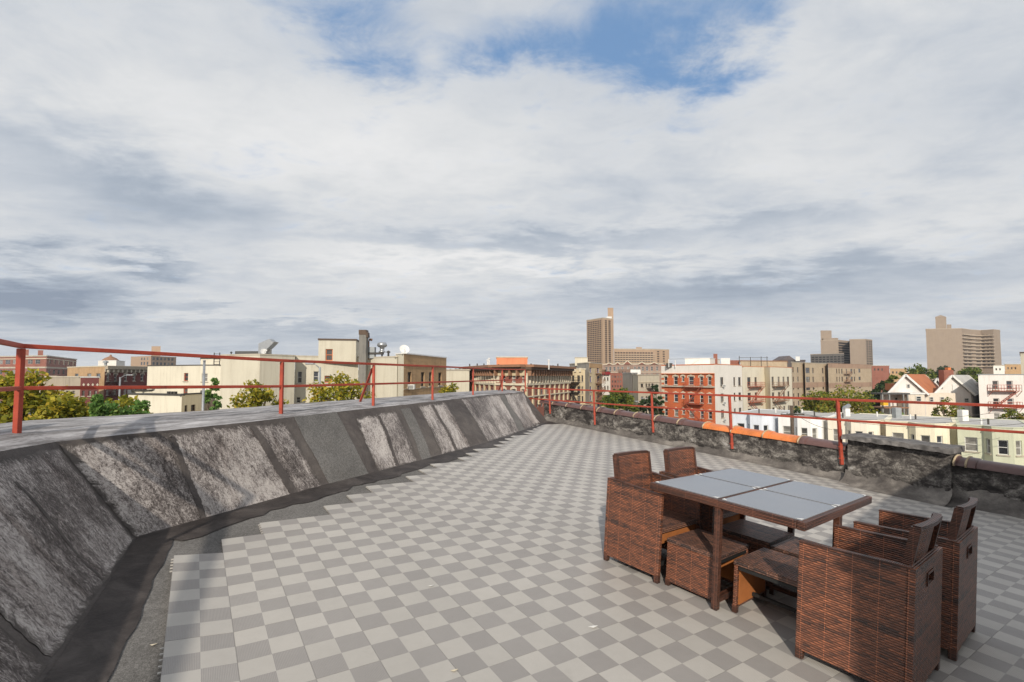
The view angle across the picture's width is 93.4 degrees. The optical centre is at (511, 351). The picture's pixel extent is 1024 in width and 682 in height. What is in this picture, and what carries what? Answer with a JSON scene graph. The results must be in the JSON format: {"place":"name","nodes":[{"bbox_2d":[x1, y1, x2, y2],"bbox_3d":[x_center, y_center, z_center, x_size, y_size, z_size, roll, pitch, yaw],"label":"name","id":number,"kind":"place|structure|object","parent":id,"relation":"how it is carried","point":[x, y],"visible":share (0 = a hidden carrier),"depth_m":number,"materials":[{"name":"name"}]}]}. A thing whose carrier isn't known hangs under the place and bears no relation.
{"place":"outdoors","nodes":[
{"label":"outdoors","id":0,"kind":"place"},
{"bbox_2d":[0,349,76,400],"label":"institution building","id":1,"kind":"structure","parent":0,"point":[54,366],"depth_m":278.92,"materials":[{"name":"red brick"}]},
{"bbox_2d":[98,355,124,365],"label":"warehouse","id":2,"kind":"structure","parent":0,"point":[112,360],"depth_m":229.34,"materials":[{"name":"white paint"}]},
{"bbox_2d":[131,346,175,365],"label":"apartment block","id":3,"kind":"structure","parent":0,"point":[148,360],"depth_m":413.45,"materials":[{"name":"beige brick"}]},
{"bbox_2d":[146,353,220,410],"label":"apartment building","id":4,"kind":"structure","parent":0,"point":[165,375],"depth_m":61.35,"materials":[{"name":"beige paint"}]},
{"bbox_2d":[368,338,397,397],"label":"stucco building","id":5,"kind":"structure","parent":0,"point":[385,374],"depth_m":42.13,"materials":[{"name":"beige paint"}]},
{"bbox_2d":[395,345,446,396],"bbox_3d":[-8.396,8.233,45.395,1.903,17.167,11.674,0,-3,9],"label":"brick building","id":6,"kind":"structure","parent":0,"point":[412,374],"depth_m":42.90,"materials":[{"name":"brick"}]},
{"bbox_2d":[0,0,1023,371],"label":"sky","id":7,"kind":"structure","parent":0,"point":[465,182],"materials":[{"name":"white"}]},
{"bbox_2d":[460,357,575,415],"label":"cornice building","id":8,"kind":"structure","parent":0,"point":[547,376],"depth_m":66.01,"materials":[{"name":"red brick"}]},
{"bbox_2d":[107,447,953,681],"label":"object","id":9,"kind":"structure","parent":0,"point":[139,658],"depth_m":3.25,"materials":[{"name":"concrete"}]},
{"bbox_2d":[539,398,1023,518],"bbox_3d":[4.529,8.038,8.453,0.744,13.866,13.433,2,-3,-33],"label":"parapet","id":10,"kind":"structure","parent":9,"relation":"on","point":[995,487],"depth_m":8.60,"materials":[{"name":"concrete"}]},
{"bbox_2d":[525,387,1023,464],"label":"railing","id":11,"kind":"object","parent":10,"relation":"on","point":[839,431],"visible":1,"depth_m":7.93,"materials":[{"name":"metal"}]},
{"bbox_2d":[839,433,964,506],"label":"parapet pier","id":12,"kind":"structure","parent":9,"relation":"on","point":[916,470],"depth_m":6.96,"materials":[{"name":"concrete"}]},
{"bbox_2d":[157,424,1023,681],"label":"tile floor","id":13,"kind":"structure","parent":0,"point":[500,550],"depth_m":3.18,"materials":[{"name":"tile"}]},
{"bbox_2d":[603,450,701,583],"bbox_3d":[1.134,1.274,3.889,0.574,0.847,0.534,4,-2,-38],"label":"armchair","id":14,"kind":"object","parent":13,"relation":"on","point":[643,521],"visible":0.85,"depth_m":3.77,"materials":[{"name":"wicker"}]},
{"bbox_2d":[659,446,745,532],"bbox_3d":[1.663,1.313,4.251,0.574,0.847,0.534,4,-2,-38],"label":"armchair","id":15,"kind":"object","parent":13,"relation":"on","point":[680,462],"visible":0.34,"depth_m":4.32,"materials":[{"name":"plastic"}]},
{"bbox_2d":[665,528,748,599],"bbox_3d":[1.401,1.532,3.471,0.420,0.335,0.400,4,-2,-38],"label":"footstool","id":16,"kind":"object","parent":13,"relation":"on","point":[689,560],"visible":0.66,"depth_m":3.39,"materials":[{"name":"wicker"}]},
{"bbox_2d":[722,519,792,588],"bbox_3d":[1.896,1.568,3.787,0.410,0.335,0.410,4,-2,-38],"label":"footstool","id":17,"kind":"object","parent":13,"relation":"on","point":[754,536],"visible":0.4,"depth_m":3.71,"materials":[{"name":"wicker"}]},
{"bbox_2d":[650,468,871,610],"bbox_3d":[1.798,1.362,3.528,1.200,0.721,1.050,4,-2,-38],"label":"dining table","id":18,"kind":"object","parent":13,"relation":"on","point":[750,494],"visible":0.81,"depth_m":3.29,"materials":[{"name":"wicker"}]},
{"bbox_2d":[732,547,798,612],"bbox_3d":[1.737,1.540,3.112,0.430,0.335,0.430,4,-2,-38],"label":"footstool","id":19,"kind":"object","parent":13,"relation":"on","point":[754,571],"visible":0.53,"depth_m":3.14,"materials":[{"name":"wicker"}]},
{"bbox_2d":[769,536,823,594],"bbox_3d":[2.123,1.569,3.405,0.410,0.335,0.410,4,-2,-38],"label":"footstool","id":20,"kind":"object","parent":13,"relation":"on","point":[790,546],"visible":0.23,"depth_m":3.43,"materials":[{"name":"wicker"}]},
{"bbox_2d":[795,512,942,681],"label":"armchair","id":21,"kind":"object","parent":13,"relation":"on","point":[869,604],"visible":1,"depth_m":2.47,"materials":[{"name":"wicker"}]},
{"bbox_2d":[853,497,977,660],"bbox_3d":[2.579,1.327,3.080,0.574,0.847,0.534,4,-2,-38],"label":"armchair","id":22,"kind":"object","parent":13,"relation":"on","point":[957,539],"visible":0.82,"depth_m":2.81,"materials":[{"name":"wicker"}]},
{"bbox_2d":[586,308,613,368],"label":"apartment tower","id":23,"kind":"structure","parent":0,"point":[600,340],"depth_m":336.43,"materials":[{"name":"concrete"}]},
{"bbox_2d":[588,338,610,362],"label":"window","id":24,"kind":"structure","parent":23,"relation":"in","point":[591,348],"depth_m":335.71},
{"bbox_2d":[610,373,622,390],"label":"brick building","id":25,"kind":"structure","parent":0,"point":[616,381],"depth_m":149.75,"materials":[{"name":"brick"}]},
{"bbox_2d":[617,369,629,372],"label":"brick building","id":26,"kind":"structure","parent":0,"point":[623,370],"depth_m":174.86,"materials":[{"name":"brick"}]},
{"bbox_2d":[602,360,665,406],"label":"institution building","id":27,"kind":"structure","parent":0,"point":[653,368],"depth_m":208.46,"materials":[{"name":"brick"}]},
{"bbox_2d":[614,347,668,363],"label":"apartment slab","id":28,"kind":"structure","parent":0,"point":[637,355],"depth_m":354.90,"materials":[{"name":"beige brick"}]},
{"bbox_2d":[721,358,787,389],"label":"brick building","id":29,"kind":"structure","parent":0,"point":[765,363],"depth_m":119.25,"materials":[{"name":"brick"}]},
{"bbox_2d":[772,356,804,396],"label":"brick building","id":30,"kind":"structure","parent":0,"point":[789,359],"depth_m":205.07,"materials":[{"name":"brick"}]},
{"bbox_2d":[791,362,828,410],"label":"brick building","id":31,"kind":"structure","parent":0,"point":[806,377],"depth_m":158.86,"materials":[{"name":"beige brick"}]},
{"bbox_2d":[810,353,843,382],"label":"apartment slab","id":32,"kind":"structure","parent":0,"point":[829,358],"depth_m":369.17,"materials":[{"name":"concrete"}]},
{"bbox_2d":[820,330,872,378],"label":"apartment tower","id":33,"kind":"structure","parent":0,"point":[857,351],"depth_m":397.11,"materials":[{"name":"concrete"}]},
{"bbox_2d":[827,363,871,412],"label":"brick building","id":34,"kind":"structure","parent":0,"point":[856,376],"depth_m":177.38,"materials":[{"name":"beige brick"}]},
{"bbox_2d":[872,365,889,392],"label":"distant building","id":35,"kind":"structure","parent":0,"point":[880,373],"depth_m":229.74,"materials":[{"name":"red brick"}]},
{"bbox_2d":[889,368,906,381],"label":"distant building","id":36,"kind":"structure","parent":0,"point":[895,371],"depth_m":259.79,"materials":[{"name":"beige brick"}]},
{"bbox_2d":[992,365,1004,373],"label":"distant building","id":37,"kind":"structure","parent":0,"point":[998,369],"depth_m":149.89,"materials":[{"name":"white paint"}]},
{"bbox_2d":[1004,364,1020,373],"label":"distant building","id":38,"kind":"structure","parent":0,"point":[1012,368],"depth_m":169.90,"materials":[{"name":"beige brick"}]},
{"bbox_2d":[1019,352,1023,373],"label":"tall house","id":39,"kind":"structure","parent":0,"point":[1022,361],"depth_m":83.83,"materials":[{"name":"beige paint"}]},
{"label":"ground","id":40,"kind":"structure","parent":0,"visible":0},
{"bbox_2d":[0,367,78,422],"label":"tree","id":41,"kind":"object","parent":40,"relation":"on","point":[33,400],"visible":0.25,"depth_m":16.64,"materials":[{"name":"green plant"}]},
{"bbox_2d":[24,392,89,420],"bbox_3d":[-13.950,8.296,14.710,2.698,14.181,2.524,0,-3,0],"label":"tree","id":42,"kind":"object","parent":40,"relation":"on","point":[53,408],"visible":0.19,"depth_m":14.59,"materials":[{"name":"yellow plant"}]},
{"bbox_2d":[36,376,79,399],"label":"building","id":43,"kind":"structure","parent":40,"relation":"on","point":[64,380],"depth_m":81.10,"materials":[{"name":"beige stone"}]},
{"bbox_2d":[75,397,89,411],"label":"tree","id":44,"kind":"object","parent":40,"relation":"on","point":[84,403],"visible":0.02,"depth_m":18.87,"materials":[{"name":"green plant"}]},
{"bbox_2d":[80,376,100,405],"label":"corner shop building","id":45,"kind":"structure","parent":40,"relation":"on","point":[89,380],"depth_m":79.82,"materials":[{"name":"red brick"}]},
{"bbox_2d":[88,394,107,416],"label":"tree","id":46,"kind":"object","parent":40,"relation":"on","point":[97,407],"visible":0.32,"depth_m":13.86,"materials":[{"name":"green plant"}]},
{"bbox_2d":[61,394,152,417],"bbox_3d":[-12.968,8.399,15.660,3.319,14.070,3.588,0,-3,0],"label":"tree","id":47,"kind":"object","parent":40,"relation":"on","point":[129,401],"visible":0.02,"depth_m":15.50,"materials":[{"name":"green plant"}]},
{"bbox_2d":[67,360,147,411],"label":"tenement","id":48,"kind":"structure","parent":40,"relation":"on","point":[110,375],"depth_m":101.95,"materials":[{"name":"beige brick"}]},
{"bbox_2d":[118,374,132,405],"bbox_3d":[-47.923,10.227,59.563,1.653,14.802,0.300,0,-3,0],"label":"street lamp","id":49,"kind":"object","parent":40,"relation":"on","point":[120,382],"visible":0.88,"depth_m":59.79,"materials":[{"name":"metal"}]},
{"bbox_2d":[103,400,151,415],"bbox_3d":[-11.908,8.431,14.582,1.775,13.899,1.924,1,-3,-19],"label":"tree","id":50,"kind":"object","parent":40,"relation":"on","point":[142,405],"visible":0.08,"depth_m":14.93,"materials":[{"name":"green plant"}]},
{"bbox_2d":[127,389,201,412],"bbox_3d":[-39.506,10.839,55.701,8.089,12.992,23.869,2,-4,-39],"label":"extension","id":51,"kind":"object","parent":40,"relation":"on","point":[170,401],"visible":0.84,"depth_m":48.46,"materials":[{"name":"beige paint"}]},
{"bbox_2d":[201,360,205,410],"bbox_3d":[-19.127,8.321,29.621,0.170,15.616,0.170,0,-3,0],"label":"street pole","id":52,"kind":"object","parent":40,"relation":"on","point":[203,383],"visible":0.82,"depth_m":29.89,"materials":[{"name":"metal"}]},
{"bbox_2d":[204,377,222,409],"bbox_3d":[-21.036,9.058,33.574,1.206,14.545,1.341,3,-4,-43],"label":"tree","id":53,"kind":"object","parent":40,"relation":"on","point":[214,404],"visible":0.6,"depth_m":33.79,"materials":[{"name":"green plant"}]},
{"bbox_2d":[219,339,295,408],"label":"stucco building","id":54,"kind":"structure","parent":40,"relation":"on","point":[236,372],"depth_m":39.54,"materials":[{"name":"beige paint"}]},
{"bbox_2d":[227,379,288,407],"bbox_3d":[-12.689,8.581,23.614,2.708,14.502,2.760,-1,-3,19],"label":"tree","id":55,"kind":"object","parent":40,"relation":"on","point":[259,396],"visible":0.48,"depth_m":23.33,"materials":[{"name":"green plant"}]},
{"bbox_2d":[0,390,556,681],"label":"sloped parapet","id":56,"kind":"structure","parent":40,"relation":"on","point":[98,514],"depth_m":4.07,"materials":[{"name":"concrete"}]},
{"bbox_2d":[0,339,525,432],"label":"railing","id":57,"kind":"object","parent":56,"relation":"on","point":[18,388],"visible":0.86,"depth_m":4.88,"materials":[{"name":"metal"}]},
{"bbox_2d":[305,363,320,399],"bbox_3d":[-16.037,8.735,38.612,1.253,15.688,0.300,0,-3,0],"label":"street lamp","id":58,"kind":"object","parent":40,"relation":"on","point":[319,379],"visible":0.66,"depth_m":38.88,"materials":[{"name":"grey metal"}]},
{"bbox_2d":[294,355,358,403],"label":"stucco building","id":59,"kind":"structure","parent":40,"relation":"on","point":[306,374],"depth_m":43.01,"materials":[{"name":"beige paint"}]},
{"bbox_2d":[296,371,302,384],"bbox_3d":[-18.736,2.332,42.622,0.567,1.153,0.250,1,-3,-22],"label":"window","id":60,"kind":"structure","parent":59,"relation":"in","point":[299,382],"depth_m":42.71,"materials":[{"name":"grey glass"}]},
{"bbox_2d":[312,371,318,382],"bbox_3d":[-17.507,2.311,43.124,0.620,1.071,0.250,1,-3,-22],"label":"window","id":61,"kind":"structure","parent":59,"relation":"in","point":[316,373],"depth_m":43.23,"materials":[{"name":"white glass"}]},
{"bbox_2d":[318,338,358,361],"bbox_3d":[-16.283,0.060,46.393,3.341,2.142,6.140,1,-3,-11],"label":"roof penthouse","id":62,"kind":"object","parent":59,"relation":"on","point":[344,350],"visible":0.82,"depth_m":43.49,"materials":[{"name":"beige paint"}]},
{"bbox_2d":[326,349,332,360],"bbox_3d":[-16.435,0.305,43.434,0.613,1.054,0.086,1,-3,-11],"label":"window","id":63,"kind":"structure","parent":62,"relation":"in","point":[329,352],"depth_m":43.45,"materials":[{"name":"brown glass"}]},
{"bbox_2d":[358,330,369,398],"bbox_3d":[-12.974,7.377,42.009,0.796,18.540,0.710,0,-3,0],"label":"roof flue","id":64,"kind":"object","parent":59,"relation":"on","point":[364,335],"visible":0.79,"depth_m":42.07,"materials":[{"name":"metal"}]},
{"bbox_2d":[302,370,375,402],"bbox_3d":[-8.804,8.409,24.577,3.277,14.940,3.349,3,-4,-44],"label":"tree","id":65,"kind":"object","parent":40,"relation":"on","point":[339,392],"visible":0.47,"depth_m":24.48,"materials":[{"name":"green plant"}]},
{"bbox_2d":[438,383,458,392],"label":"tree","id":66,"kind":"object","parent":40,"relation":"on","point":[444,389],"visible":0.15,"depth_m":37.99,"materials":[{"name":"green plant"}]},
{"bbox_2d":[446,369,470,391],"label":"building","id":67,"kind":"structure","parent":40,"relation":"on","point":[457,374],"depth_m":73.10,"materials":[{"name":"beige paint"}]},
{"bbox_2d":[570,368,585,404],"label":"tenement","id":68,"kind":"structure","parent":40,"relation":"on","point":[578,379],"depth_m":84.51,"materials":[{"name":"yellow stone"}]},
{"bbox_2d":[569,357,605,406],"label":"tenement","id":69,"kind":"structure","parent":40,"relation":"on","point":[593,375],"depth_m":99.34,"materials":[{"name":"yellow stone"}]},
{"bbox_2d":[602,371,610,395],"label":"terraced house","id":70,"kind":"structure","parent":40,"relation":"on","point":[606,383],"depth_m":116.61,"materials":[{"name":"white paint"}]},
{"bbox_2d":[600,387,638,411],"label":"tree","id":71,"kind":"object","parent":40,"relation":"on","point":[617,398],"visible":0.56,"depth_m":90.05,"materials":[{"name":"green plant"}]},
{"bbox_2d":[622,369,640,410],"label":"rendered building","id":72,"kind":"structure","parent":40,"relation":"on","point":[628,380],"depth_m":115.58,"materials":[{"name":"grey paint"}]},
{"bbox_2d":[637,399,650,413],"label":"tree","id":73,"kind":"object","parent":40,"relation":"on","point":[643,402],"visible":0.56,"depth_m":99.08,"materials":[{"name":"green plant"}]},
{"bbox_2d":[632,374,659,413],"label":"corner building","id":74,"kind":"structure","parent":40,"relation":"on","point":[643,382],"depth_m":107.62,"materials":[{"name":"beige paint"}]},
{"bbox_2d":[647,384,664,414],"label":"tree","id":75,"kind":"object","parent":40,"relation":"on","point":[656,402],"visible":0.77,"depth_m":91.14,"materials":[{"name":"green plant"}]},
{"bbox_2d":[661,358,742,425],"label":"corner tenement","id":76,"kind":"structure","parent":40,"relation":"on","point":[708,378],"depth_m":88.63,"materials":[{"name":"red paint"}]},
{"bbox_2d":[672,375,678,384],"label":"window","id":77,"kind":"structure","parent":76,"relation":"in","point":[676,377],"depth_m":91.33,"materials":[{"name":"grey glass"}]},
{"bbox_2d":[687,375,694,384],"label":"window","id":78,"kind":"structure","parent":76,"relation":"in","point":[691,377],"depth_m":88.73,"materials":[{"name":"grey glass"}]},
{"bbox_2d":[684,354,719,363],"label":"roof penthouse","id":79,"kind":"object","parent":76,"relation":"on","point":[714,360],"visible":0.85,"depth_m":98.72,"materials":[{"name":"white paint"}]},
{"bbox_2d":[732,408,789,432],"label":"row house","id":80,"kind":"structure","parent":40,"relation":"on","point":[760,422],"depth_m":59.07,"materials":[{"name":"paint"}]},
{"bbox_2d":[739,356,792,410],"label":"tenement","id":81,"kind":"structure","parent":40,"relation":"on","point":[767,381],"depth_m":98.49,"materials":[{"name":"beige paint"}]},
{"bbox_2d":[780,405,803,434],"bbox_3d":[26.533,11.021,45.506,2.200,11.809,0.360,0,-3,0],"label":"utility pole","id":82,"kind":"object","parent":40,"relation":"on","point":[791,421],"visible":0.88,"depth_m":45.61,"materials":[{"name":"brown wood"}]},
{"bbox_2d":[782,408,1023,419],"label":"overhead wire","id":83,"kind":"object","parent":82,"relation":"attached to","point":[909,419],"visible":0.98,"depth_m":42.59,"materials":[{"name":"metal"}]},
{"bbox_2d":[792,413,1019,423],"bbox_3d":[35.337,5.727,42.715,19.528,1.321,0.033,-1,-3,18],"label":"overhead wire","id":84,"kind":"object","parent":82,"relation":"attached to","point":[944,422],"visible":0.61,"depth_m":41.55,"materials":[{"name":"metal"}]},
{"bbox_2d":[798,412,1023,427],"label":"overhead wire","id":85,"kind":"object","parent":82,"relation":"attached to","point":[916,427],"visible":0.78,"depth_m":42.65,"materials":[{"name":"metal"}]},
{"bbox_2d":[778,409,841,439],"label":"row house","id":86,"kind":"structure","parent":40,"relation":"on","point":[802,426],"depth_m":55.49,"materials":[{"name":"paint"}]},
{"bbox_2d":[783,426,790,433],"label":"window","id":87,"kind":"structure","parent":86,"relation":"in","point":[786,429],"depth_m":57.15,"materials":[{"name":"grey glass"}]},
{"bbox_2d":[801,428,807,435],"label":"window","id":88,"kind":"structure","parent":86,"relation":"in","point":[803,430],"depth_m":55.12,"materials":[{"name":"grey glass"}]},
{"bbox_2d":[812,428,816,437],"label":"window","id":89,"kind":"structure","parent":86,"relation":"in","point":[814,430],"depth_m":54.80,"materials":[{"name":"grey glass"}]},
{"bbox_2d":[793,385,883,413],"bbox_3d":[44.926,11.178,65.814,11.809,13.542,11.603,0,-3,0],"label":"tree","id":90,"kind":"object","parent":40,"relation":"on","point":[823,406],"visible":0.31,"depth_m":64.97,"materials":[{"name":"green plant"}]},
{"bbox_2d":[828,404,891,442],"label":"row house","id":91,"kind":"structure","parent":40,"relation":"on","point":[860,427],"depth_m":53.44,"materials":[{"name":"paint"}]},
{"bbox_2d":[833,429,842,441],"bbox_3d":[36.313,9.313,53.781,0.878,1.350,0.086,-2,-4,41],"label":"window","id":92,"kind":"structure","parent":91,"relation":"in","point":[835,434],"depth_m":53.95,"materials":[{"name":"grey glass"}]},
{"bbox_2d":[863,380,895,413],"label":"tree","id":93,"kind":"object","parent":40,"relation":"on","point":[879,387],"visible":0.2,"depth_m":84.34,"materials":[{"name":"green plant"}]},
{"bbox_2d":[883,375,899,391],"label":"tree","id":94,"kind":"object","parent":40,"relation":"on","point":[892,378],"visible":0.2,"depth_m":94.91,"materials":[{"name":"green plant"}]},
{"bbox_2d":[870,374,938,415],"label":"gabled house","id":95,"kind":"structure","parent":40,"relation":"on","point":[908,387],"depth_m":73.62,"materials":[{"name":"white"}]},
{"bbox_2d":[898,363,936,380],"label":"tree","id":96,"kind":"object","parent":40,"relation":"on","point":[919,369],"visible":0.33,"depth_m":148.54,"materials":[{"name":"green plant"}]},
{"bbox_2d":[885,407,956,444],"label":"row house","id":97,"kind":"structure","parent":40,"relation":"on","point":[943,435],"depth_m":49.53,"materials":[{"name":"paint"}]},
{"bbox_2d":[892,432,903,437],"bbox_3d":[40.267,9.140,50.333,0.942,1.350,0.086,-2,-4,41],"label":"window","id":98,"kind":"structure","parent":97,"relation":"in","point":[898,435],"depth_m":50.36,"materials":[{"name":"grey glass"}]},
{"bbox_2d":[921,435,929,441],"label":"window","id":99,"kind":"structure","parent":97,"relation":"in","point":[926,438],"depth_m":48.22,"materials":[{"name":"grey glass"}]},
{"bbox_2d":[928,366,954,381],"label":"tree","id":100,"kind":"object","parent":40,"relation":"on","point":[940,368],"visible":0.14,"depth_m":160.23,"materials":[{"name":"green plant"}]},
{"bbox_2d":[931,397,958,416],"bbox_3d":[53.752,11.599,59.478,2.872,12.060,2.993,-1,-3,23],"label":"tree","id":101,"kind":"object","parent":40,"relation":"on","point":[944,411],"visible":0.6,"depth_m":59.54,"materials":[{"name":"green plant"}]},
{"bbox_2d":[926,367,979,417],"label":"gabled house","id":102,"kind":"structure","parent":40,"relation":"on","point":[956,388],"depth_m":75.77,"materials":[{"name":"white"}]},
{"bbox_2d":[926,315,1001,392],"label":"apartment tower","id":103,"kind":"structure","parent":40,"relation":"on","point":[957,349],"depth_m":326.29,"materials":[{"name":"concrete"}]},
{"bbox_2d":[955,367,983,382],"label":"tree","id":104,"kind":"object","parent":40,"relation":"on","point":[971,372],"visible":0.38,"depth_m":148.44,"materials":[{"name":"green plant"}]},
{"bbox_2d":[954,410,1023,465],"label":"row house","id":105,"kind":"structure","parent":40,"relation":"on","point":[1002,447],"depth_m":45.82,"materials":[{"name":"paint"}]},
{"bbox_2d":[964,437,979,452],"bbox_3d":[44.376,9.015,46.638,1.107,1.470,0.250,-2,-4,41],"label":"window","id":106,"kind":"structure","parent":105,"relation":"in","point":[971,443],"depth_m":46.69,"materials":[{"name":"grey glass"}]},
{"bbox_2d":[985,439,991,454],"bbox_3d":[44.935,8.958,45.493,0.250,1.470,0.745,-1,-3,12],"label":"window","id":107,"kind":"structure","parent":105,"relation":"in","point":[988,440],"depth_m":45.63,"materials":[{"name":"grey glass"}]},
{"bbox_2d":[997,440,1010,456],"bbox_3d":[45.332,8.910,44.545,0.894,1.470,0.250,-2,-4,41],"label":"window","id":108,"kind":"structure","parent":105,"relation":"in","point":[1003,450],"depth_m":44.60,"materials":[{"name":"black glass"}]},
{"bbox_2d":[1016,441,1023,456],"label":"window","id":109,"kind":"structure","parent":105,"relation":"in","point":[1018,443],"depth_m":44.28,"materials":[{"name":"grey glass"}]},
{"bbox_2d":[976,374,1023,418],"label":"flat roofed house","id":110,"kind":"structure","parent":40,"relation":"on","point":[1001,388],"depth_m":70.33,"materials":[{"name":"white"}]},
{"bbox_2d":[1006,381,1012,389],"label":"window","id":111,"kind":"structure","parent":110,"relation":"in","point":[1008,383],"depth_m":70.31,"materials":[{"name":"grey glass"}]},
{"bbox_2d":[996,407,1023,419],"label":"tree","id":112,"kind":"object","parent":40,"relation":"on","point":[1013,412],"visible":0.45,"depth_m":59.59,"materials":[{"name":"green plant"}]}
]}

